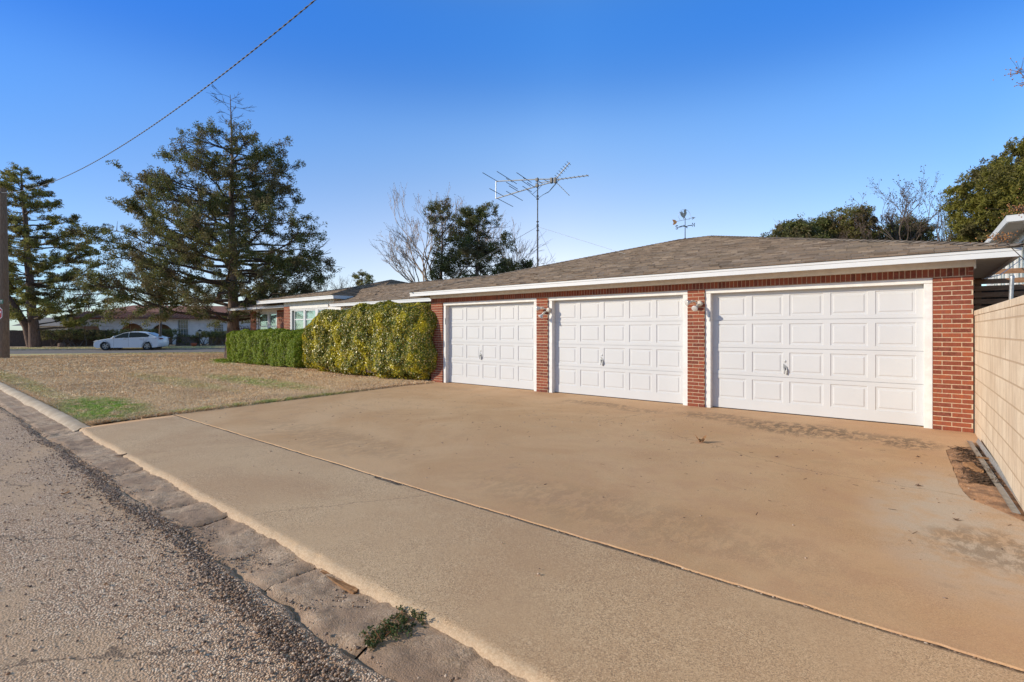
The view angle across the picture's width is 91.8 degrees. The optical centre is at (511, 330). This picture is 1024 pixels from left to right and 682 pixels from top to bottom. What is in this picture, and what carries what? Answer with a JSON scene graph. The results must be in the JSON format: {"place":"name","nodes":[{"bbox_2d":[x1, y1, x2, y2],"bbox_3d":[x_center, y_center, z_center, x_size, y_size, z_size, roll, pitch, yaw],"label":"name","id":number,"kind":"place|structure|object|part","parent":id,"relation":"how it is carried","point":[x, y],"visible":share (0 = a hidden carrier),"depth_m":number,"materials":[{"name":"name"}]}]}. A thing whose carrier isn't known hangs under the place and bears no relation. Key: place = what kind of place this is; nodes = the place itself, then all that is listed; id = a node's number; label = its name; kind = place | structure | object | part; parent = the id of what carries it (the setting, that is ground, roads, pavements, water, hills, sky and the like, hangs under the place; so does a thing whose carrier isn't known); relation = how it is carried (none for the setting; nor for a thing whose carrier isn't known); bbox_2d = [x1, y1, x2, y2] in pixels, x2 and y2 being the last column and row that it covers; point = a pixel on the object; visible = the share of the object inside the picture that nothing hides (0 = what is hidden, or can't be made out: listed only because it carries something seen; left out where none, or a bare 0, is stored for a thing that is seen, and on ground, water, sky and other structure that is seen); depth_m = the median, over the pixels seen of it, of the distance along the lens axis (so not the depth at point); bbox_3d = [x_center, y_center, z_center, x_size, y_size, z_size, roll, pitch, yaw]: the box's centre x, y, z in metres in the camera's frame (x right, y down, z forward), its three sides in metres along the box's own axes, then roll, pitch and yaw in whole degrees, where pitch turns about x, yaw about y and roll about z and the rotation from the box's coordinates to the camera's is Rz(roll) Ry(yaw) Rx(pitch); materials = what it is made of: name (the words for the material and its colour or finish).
{"place":"outdoors","nodes":[
{"label":"outdoors","id":0,"kind":"place"},
{"bbox_2d":[10,349,224,353],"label":"street","id":1,"kind":"structure","parent":0,"point":[103,351],"depth_m":36.60,"materials":[{"name":"grey asphalt"}]},
{"bbox_2d":[10,348,224,349],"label":"street kerb","id":2,"kind":"structure","parent":1,"relation":"on","point":[118,349],"depth_m":40.02,"materials":[{"name":"concrete"}]},
{"bbox_2d":[92,331,169,349],"bbox_3d":[-30.315,0.810,39.598,4.877,1.510,2.160,0,0,-13],"label":"parked car","id":3,"kind":"object","parent":1,"relation":"on","point":[145,340],"visible":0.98,"depth_m":38.90,"materials":[{"name":"white paint"}]},
{"bbox_3d":[-30.573,0.332,38.772,1.080,0.405,0.227,0,0,-13],"label":"side window","id":4,"kind":"part","parent":3,"relation":"part of","materials":[{"name":"black glass"}]},
{"bbox_3d":[-29.353,0.322,39.044,1.420,0.405,0.227,0,0,-13],"label":"side window","id":5,"kind":"part","parent":3,"relation":"part of","materials":[{"name":"black glass"}]},
{"bbox_2d":[10,346,224,348],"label":"verge","id":6,"kind":"structure","parent":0,"point":[100,348],"depth_m":41.77,"materials":[{"name":"plant"}]},
{"bbox_2d":[10,344,224,346],"bbox_3d":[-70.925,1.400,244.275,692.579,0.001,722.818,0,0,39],"label":"ground","id":7,"kind":"structure","parent":0,"point":[91,346],"depth_m":44.12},
{"bbox_2d":[8,239,22,312],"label":"pine tree","id":8,"kind":"object","parent":7,"relation":"on","point":[12,240],"visible":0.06,"depth_m":47.50,"materials":[{"name":"green plant"}]},
{"bbox_2d":[12,317,67,329],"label":"grey roof house","id":9,"kind":"structure","parent":7,"relation":"on","point":[45,320],"depth_m":56.73,"materials":[{"name":"white paint"}]},
{"bbox_2d":[0,162,116,346],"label":"pine tree","id":10,"kind":"object","parent":7,"relation":"on","point":[29,299],"visible":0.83,"depth_m":42.20,"materials":[{"name":"green plant"}]},
{"bbox_2d":[10,330,111,345],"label":"board fence","id":11,"kind":"object","parent":7,"relation":"on","point":[17,338],"visible":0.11,"depth_m":44.95,"materials":[{"name":"brown wood"}]},
{"bbox_2d":[57,343,66,346],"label":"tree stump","id":12,"kind":"object","parent":7,"relation":"on","point":[61,344],"visible":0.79,"depth_m":42.52,"materials":[{"name":"brown wood"}]},
{"bbox_2d":[53,281,109,312],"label":"bare tree","id":13,"kind":"object","parent":7,"relation":"on","point":[82,297],"visible":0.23,"depth_m":58.39,"materials":[{"name":"brown plant"}]},
{"bbox_2d":[40,328,180,346],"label":"juniper hedge","id":14,"kind":"object","parent":7,"relation":"on","point":[71,337],"visible":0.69,"depth_m":44.44,"materials":[{"name":"green plant"}]},
{"bbox_2d":[58,305,250,343],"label":"arcade house","id":15,"kind":"structure","parent":7,"relation":"on","point":[186,325],"depth_m":51.52,"materials":[{"name":"brown paint"}]},
{"bbox_2d":[177,319,188,336],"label":"window","id":16,"kind":"structure","parent":15,"relation":"in","point":[182,324],"depth_m":51.51,"materials":[{"name":"white glass"}]},
{"bbox_2d":[213,324,223,331],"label":"window","id":17,"kind":"structure","parent":15,"relation":"in","point":[221,328],"depth_m":52.25,"materials":[{"name":"grey glass"}]},
{"bbox_2d":[175,334,201,345],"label":"box hedge","id":18,"kind":"object","parent":7,"relation":"on","point":[183,340],"visible":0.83,"depth_m":46.61,"materials":[{"name":"green plant"}]},
{"bbox_2d":[193,330,226,345],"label":"juniper hedge","id":19,"kind":"object","parent":7,"relation":"on","point":[207,334],"visible":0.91,"depth_m":47.08,"materials":[{"name":"green plant"}]},
{"bbox_2d":[208,331,225,344],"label":"box hedge","id":20,"kind":"object","parent":7,"relation":"on","point":[218,342],"visible":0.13,"depth_m":48.91,"materials":[{"name":"green plant"}]},
{"bbox_2d":[312,276,366,290],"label":"bare tree","id":21,"kind":"object","parent":7,"relation":"on","point":[341,284],"visible":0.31,"depth_m":46.49,"materials":[{"name":"brown plant"}]},
{"bbox_2d":[350,269,375,285],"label":"pine tree","id":22,"kind":"object","parent":7,"relation":"on","point":[367,276],"visible":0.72,"depth_m":54.75,"materials":[{"name":"green plant"}]},
{"bbox_2d":[0,406,355,681],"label":"loose gravel","id":23,"kind":"structure","parent":0,"point":[205,573],"depth_m":2.96,"materials":[{"name":"grey gravel"}]},
{"bbox_2d":[0,407,394,681],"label":"road","id":24,"kind":"structure","parent":0,"point":[57,616],"depth_m":2.81,"materials":[{"name":"grey asphalt"}]},
{"bbox_2d":[0,352,434,425],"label":"lawn","id":25,"kind":"structure","parent":0,"point":[222,398],"depth_m":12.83,"materials":[{"name":"beige plant"}]},
{"bbox_2d":[0,300,2,318],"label":"stop sign","id":26,"kind":"object","parent":25,"relation":"on","point":[1,301],"visible":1,"depth_m":22.95,"materials":[{"name":"metal"}]},
{"bbox_2d":[61,84,344,356],"bbox_3d":[-16.130,-5.753,27.123,13.029,14.846,12.346,0,0,39],"label":"juniper tree","id":27,"kind":"object","parent":25,"relation":"on","point":[192,228],"visible":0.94,"depth_m":25.15,"materials":[{"name":"green plant"}]},
{"bbox_2d":[209,358,228,361],"bbox_3d":[-13.457,1.369,23.122,2.095,0.178,0.980,0,0,39],"label":"ivy clump","id":28,"kind":"object","parent":25,"relation":"on","point":[222,360],"visible":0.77,"depth_m":22.79,"materials":[{"name":"green plant"}]},
{"bbox_2d":[225,328,305,367],"bbox_3d":[-10.165,0.659,21.114,6.929,1.586,1.653,0,0,39],"label":"clipped hedge","id":29,"kind":"object","parent":25,"relation":"on","point":[278,347],"visible":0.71,"depth_m":20.19,"materials":[{"name":"green plant"}]},
{"bbox_2d":[301,300,437,379],"bbox_3d":[-4.660,0.226,16.334,7.139,2.479,1.990,0,0,39],"label":"golden shrub","id":30,"kind":"object","parent":25,"relation":"on","point":[385,339],"visible":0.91,"depth_m":14.98,"materials":[{"name":"green plant"}]},
{"bbox_2d":[68,452,398,659],"bbox_3d":[-6.829,1.585,7.463,100.000,0.001,0.660,0,0,39],"label":"gutter bed","id":31,"kind":"object","parent":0,"point":[360,653],"depth_m":2.59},
{"bbox_2d":[0,382,90,430],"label":"kerb","id":32,"kind":"structure","parent":31,"relation":"on","point":[64,419],"depth_m":9.20,"materials":[{"name":"concrete"}]},
{"bbox_2d":[0,390,528,681],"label":"gutter","id":33,"kind":"object","parent":31,"relation":"on","point":[428,653],"visible":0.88,"depth_m":2.98,"materials":[{"name":"concrete"}]},
{"bbox_2d":[320,570,358,593],"bbox_3d":[-1.057,1.522,3.023,0.414,0.025,0.068,0,0,41],"label":"bark strip","id":34,"kind":"object","parent":33,"relation":"on","point":[348,588],"visible":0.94,"depth_m":2.95,"materials":[{"name":"brown wood"}]},
{"bbox_2d":[359,604,426,650],"bbox_3d":[-0.619,1.498,2.553,0.351,0.110,0.385,0,0,39],"label":"weed","id":35,"kind":"object","parent":33,"relation":"on","point":[392,625],"visible":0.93,"depth_m":2.50,"materials":[{"name":"green plant"}]},
{"bbox_2d":[225,325,249,341],"bbox_3d":[-14.135,0.574,27.041,3.220,1.781,2.472,0,0,39],"label":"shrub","id":36,"kind":"object","parent":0,"point":[237,328],"visible":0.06,"depth_m":26.59,"materials":[{"name":"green plant"}]},
{"bbox_2d":[0,421,1016,681],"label":"scattered gravel","id":37,"kind":"structure","parent":0,"point":[250,571],"depth_m":3.06,"materials":[{"name":"grey gravel"}]},
{"bbox_2d":[0,0,1023,329],"label":"sky","id":38,"kind":"structure","parent":0,"point":[739,116],"materials":[{"name":"blue"}]},
{"bbox_2d":[78,404,1023,520],"bbox_3d":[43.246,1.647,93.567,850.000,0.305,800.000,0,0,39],"label":"ground","id":39,"kind":"structure","parent":0,"point":[973,423],"depth_m":8.13,"materials":[{"name":"brown soil"}]},
{"bbox_2d":[0,188,9,357],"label":"utility pole","id":40,"kind":"object","parent":39,"relation":"on","point":[5,318],"visible":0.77,"depth_m":26.12,"materials":[{"name":"brown wood"}]},
{"bbox_2d":[1,0,315,192],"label":"power line","id":41,"kind":"object","parent":40,"relation":"attached to","point":[285,24],"visible":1,"depth_m":11.75,"materials":[{"name":"black paint"}]},
{"bbox_2d":[128,246,213,347],"bbox_3d":[-28.227,-2.834,39.680,8.230,8.375,4.903,0,0,11],"label":"bare tree","id":42,"kind":"object","parent":39,"relation":"on","point":[160,329],"visible":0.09,"depth_m":39.94,"materials":[{"name":"brown plant"}]},
{"bbox_2d":[370,184,507,282],"bbox_3d":[-5.582,-4.335,33.369,8.273,11.700,8.494,0,0,-36],"label":"bare tree","id":43,"kind":"object","parent":39,"relation":"on","point":[404,254],"visible":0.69,"depth_m":32.02,"materials":[{"name":"grey plant"}]},
{"bbox_2d":[423,197,462,277],"bbox_3d":[-4.227,-3.402,31.188,2.482,10.204,2.755,0,0,39],"label":"evergreen tree","id":44,"kind":"object","parent":39,"relation":"on","point":[439,218],"visible":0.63,"depth_m":31.00,"materials":[{"name":"green plant"}]},
{"bbox_2d":[425,201,524,279],"bbox_3d":[-1.948,-3.120,29.916,6.942,9.640,5.075,0,0,39],"label":"evergreen tree","id":45,"kind":"object","parent":39,"relation":"on","point":[466,243],"visible":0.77,"depth_m":29.41,"materials":[{"name":"green plant"}]},
{"bbox_2d":[484,254,536,274],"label":"evergreen tree","id":46,"kind":"object","parent":39,"relation":"on","point":[506,265],"visible":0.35,"depth_m":28.26,"materials":[{"name":"green plant"}]},
{"bbox_2d":[486,217,554,267],"bbox_3d":[-0.038,-2.981,32.781,5.726,8.979,4.164,0,0,7],"label":"bare tree","id":47,"kind":"object","parent":39,"relation":"on","point":[521,250],"visible":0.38,"depth_m":32.65,"materials":[{"name":"brown plant"}]},
{"bbox_2d":[172,414,1023,672],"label":"joint filler","id":48,"kind":"object","parent":39,"relation":"on","point":[655,560],"depth_m":3.12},
{"bbox_2d":[227,235,1023,432],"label":"brick house","id":49,"kind":"structure","parent":39,"relation":"on","point":[878,331],"depth_m":9.28,"materials":[{"name":"red brick"}]},
{"bbox_2d":[257,312,276,329],"bbox_3d":[-12.335,-0.252,25.037,2.220,1.365,0.110,0,0,39],"label":"window","id":50,"kind":"structure","parent":49,"relation":"in","point":[268,319],"depth_m":24.93,"materials":[{"name":"white glass"}]},
{"bbox_2d":[290,307,327,329],"bbox_3d":[-8.591,-0.260,21.060,3.100,1.380,0.110,0,0,39],"label":"window","id":51,"kind":"structure","parent":49,"relation":"in","point":[299,318],"depth_m":21.42,"materials":[{"name":"white glass"}]},
{"bbox_2d":[449,302,533,389],"bbox_3d":[-0.587,0.372,12.964,3.072,2.164,0.101,0,0,39],"label":"garage door","id":52,"kind":"structure","parent":49,"relation":"in","point":[490,344],"depth_m":12.90,"materials":[{"name":"white paint"}]},
{"bbox_2d":[431,162,623,286],"bbox_3d":[-0.110,-3.356,16.764,5.962,4.518,6.794,0,0,-5],"label":"tv antenna","id":53,"kind":"object","parent":49,"relation":"on","point":[551,181],"visible":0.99,"depth_m":16.98,"materials":[{"name":"metal"}]},
{"bbox_2d":[536,306,550,318],"bbox_3d":[0.735,-0.430,11.560,0.340,0.307,0.182,0,0,13],"label":"floodlight","id":54,"kind":"object","parent":49,"relation":"attached to","point":[544,312],"visible":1,"depth_m":11.55,"materials":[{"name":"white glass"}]},
{"bbox_2d":[555,295,682,403],"bbox_3d":[2.206,0.372,10.715,3.096,2.164,0.101,0,0,39],"label":"garage door","id":55,"kind":"structure","parent":49,"relation":"in","point":[631,347],"depth_m":10.61,"materials":[{"name":"white paint"}]},
{"bbox_2d":[673,209,695,238],"bbox_3d":[5.150,-3.180,14.818,0.628,0.940,0.364,0,0,-27],"label":"weathervane","id":56,"kind":"object","parent":49,"relation":"on","point":[682,214],"visible":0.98,"depth_m":14.83,"materials":[{"name":"black paint"}]},
{"bbox_2d":[685,300,702,311],"bbox_3d":[3.420,-0.475,9.376,0.288,0.229,0.256,0,0,39],"label":"floodlight","id":57,"kind":"object","parent":49,"relation":"attached to","point":[695,308],"visible":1,"depth_m":9.36,"materials":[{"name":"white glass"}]},
{"bbox_2d":[713,284,923,426],"bbox_3d":[5.013,0.372,8.455,3.111,2.164,0.101,0,0,39],"label":"garage door","id":58,"kind":"structure","parent":49,"relation":"in","point":[852,353],"depth_m":8.29,"materials":[{"name":"white paint"}]},
{"bbox_2d":[983,257,1023,278],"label":"service cable","id":59,"kind":"object","parent":49,"relation":"attached to","point":[1004,271],"visible":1,"depth_m":8.70,"materials":[{"name":"metal"}]},
{"bbox_2d":[760,213,830,238],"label":"evergreen tree","id":60,"kind":"object","parent":39,"relation":"on","point":[800,228],"visible":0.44,"depth_m":35.09,"materials":[{"name":"green plant"}]},
{"bbox_2d":[808,212,839,237],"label":"evergreen tree","id":61,"kind":"object","parent":39,"relation":"on","point":[821,222],"visible":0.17,"depth_m":36.34,"materials":[{"name":"green plant"}]},
{"bbox_2d":[825,201,881,239],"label":"evergreen tree","id":62,"kind":"object","parent":39,"relation":"on","point":[840,223],"visible":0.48,"depth_m":35.33,"materials":[{"name":"green plant"}]},
{"bbox_2d":[773,165,957,241],"bbox_3d":[25.919,-4.744,35.270,11.668,12.591,8.310,0,0,-11],"label":"bare tree","id":63,"kind":"object","parent":39,"relation":"on","point":[905,217],"visible":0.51,"depth_m":34.69,"materials":[{"name":"brown plant"}]},
{"bbox_2d":[874,213,938,240],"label":"evergreen tree","id":64,"kind":"object","parent":39,"relation":"on","point":[928,233],"visible":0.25,"depth_m":37.11,"materials":[{"name":"green plant"}]},
{"bbox_2d":[872,182,970,240],"bbox_3d":[31.327,-4.254,35.169,10.875,11.628,6.833,0,0,39],"label":"bare tree","id":65,"kind":"object","parent":39,"relation":"on","point":[940,229],"visible":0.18,"depth_m":34.43,"materials":[{"name":"plant"}]},
{"bbox_2d":[936,136,1023,242],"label":"tree","id":66,"kind":"object","parent":39,"relation":"on","point":[1000,178],"visible":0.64,"depth_m":29.67,"materials":[{"name":"green plant"}]},
{"bbox_2d":[970,58,1023,259],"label":"crape myrtle","id":67,"kind":"object","parent":39,"relation":"on","point":[1021,209],"visible":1,"depth_m":4.77,"materials":[{"name":"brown plant"}]},
{"bbox_2d":[973,268,1023,403],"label":"slat fence","id":68,"kind":"object","parent":39,"relation":"on","point":[985,296],"visible":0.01,"depth_m":9.40,"materials":[{"name":"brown wood"}]},
{"bbox_2d":[974,295,1023,510],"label":"block wall","id":69,"kind":"structure","parent":39,"relation":"on","point":[999,380],"depth_m":4.84,"materials":[{"name":"concrete"}]},
{"bbox_2d":[984,213,1023,285],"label":"white house","id":70,"kind":"structure","parent":39,"relation":"on","point":[1012,223],"depth_m":13.22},
{"bbox_2d":[999,266,1006,284],"bbox_3d":[15.738,-1.750,15.894,0.040,1.400,1.300,0,0,39],"label":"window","id":71,"kind":"structure","parent":70,"relation":"in","point":[1002,275],"depth_m":15.81,"materials":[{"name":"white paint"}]},
{"bbox_2d":[1007,260,1015,284],"bbox_3d":[14.672,-1.750,14.570,0.040,1.400,1.300,0,0,39],"label":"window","id":72,"kind":"structure","parent":70,"relation":"in","point":[1008,266],"depth_m":14.41,"materials":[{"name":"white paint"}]},
{"bbox_2d":[1016,236,1023,283],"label":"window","id":73,"kind":"structure","parent":70,"relation":"in","point":[1020,264],"depth_m":13.22,"materials":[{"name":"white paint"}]},
{"bbox_2d":[1009,275,1014,299],"bbox_3d":[6.477,0.414,6.434,0.064,2.274,0.137,0,0,39],"label":"pipe post","id":74,"kind":"object","parent":39,"relation":"on","point":[1011,286],"visible":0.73,"depth_m":6.39,"materials":[{"name":"metal"}]},
{"bbox_2d":[79,414,1023,681],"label":"driveway apron","id":75,"kind":"object","parent":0,"point":[579,610],"visible":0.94,"depth_m":2.83,"materials":[{"name":"concrete"}]},
{"bbox_2d":[174,382,1023,670],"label":"driveway","id":76,"kind":"structure","parent":0,"point":[869,568],"depth_m":4.65,"materials":[{"name":"concrete"}]},
{"bbox_2d":[205,389,1006,598],"bbox_3d":[0.092,1.449,7.291,9.993,0.018,6.687,0,0,39],"label":"driveway grit","id":77,"kind":"object","parent":76,"relation":"on","point":[622,468],"visible":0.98,"depth_m":6.32,"materials":[{"name":"brown gravel"}]},
{"bbox_2d":[274,395,1011,540],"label":"twig litter","id":78,"kind":"object","parent":76,"relation":"on","point":[717,447],"visible":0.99,"depth_m":5.98,"materials":[{"name":"brown plant"}]},
{"bbox_2d":[695,435,706,441],"bbox_3d":[2.443,1.395,6.430,0.131,0.106,0.116,0,0,-43],"label":"fallen leaf","id":79,"kind":"object","parent":76,"relation":"on","point":[702,439],"visible":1,"depth_m":6.42,"materials":[{"name":"brown plant"}]},
{"bbox_2d":[946,445,1023,519],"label":"dirt bed","id":80,"kind":"object","parent":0,"point":[989,495],"visible":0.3,"depth_m":4.52,"materials":[{"name":"brown soil"}]},
{"bbox_2d":[962,462,983,472],"bbox_3d":[4.811,1.427,5.178,0.087,0.065,0.354,0,0,24],"label":"wood chunk","id":81,"kind":"object","parent":80,"relation":"on","point":[973,466],"visible":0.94,"depth_m":5.15,"materials":[{"name":"brown wood"}]},
{"bbox_2d":[948,445,1005,486],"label":"mulch","id":82,"kind":"object","parent":80,"relation":"on","point":[979,478],"visible":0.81,"depth_m":5.10,"materials":[{"name":"brown plant"}]},
{"bbox_2d":[966,438,1020,513],"bbox_3d":[4.952,1.402,5.128,0.119,0.054,3.240,0,0,38],"label":"metal channel","id":83,"kind":"object","parent":80,"relation":"on","point":[1006,497],"visible":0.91,"depth_m":4.93,"materials":[{"name":"metal"}]}
]}

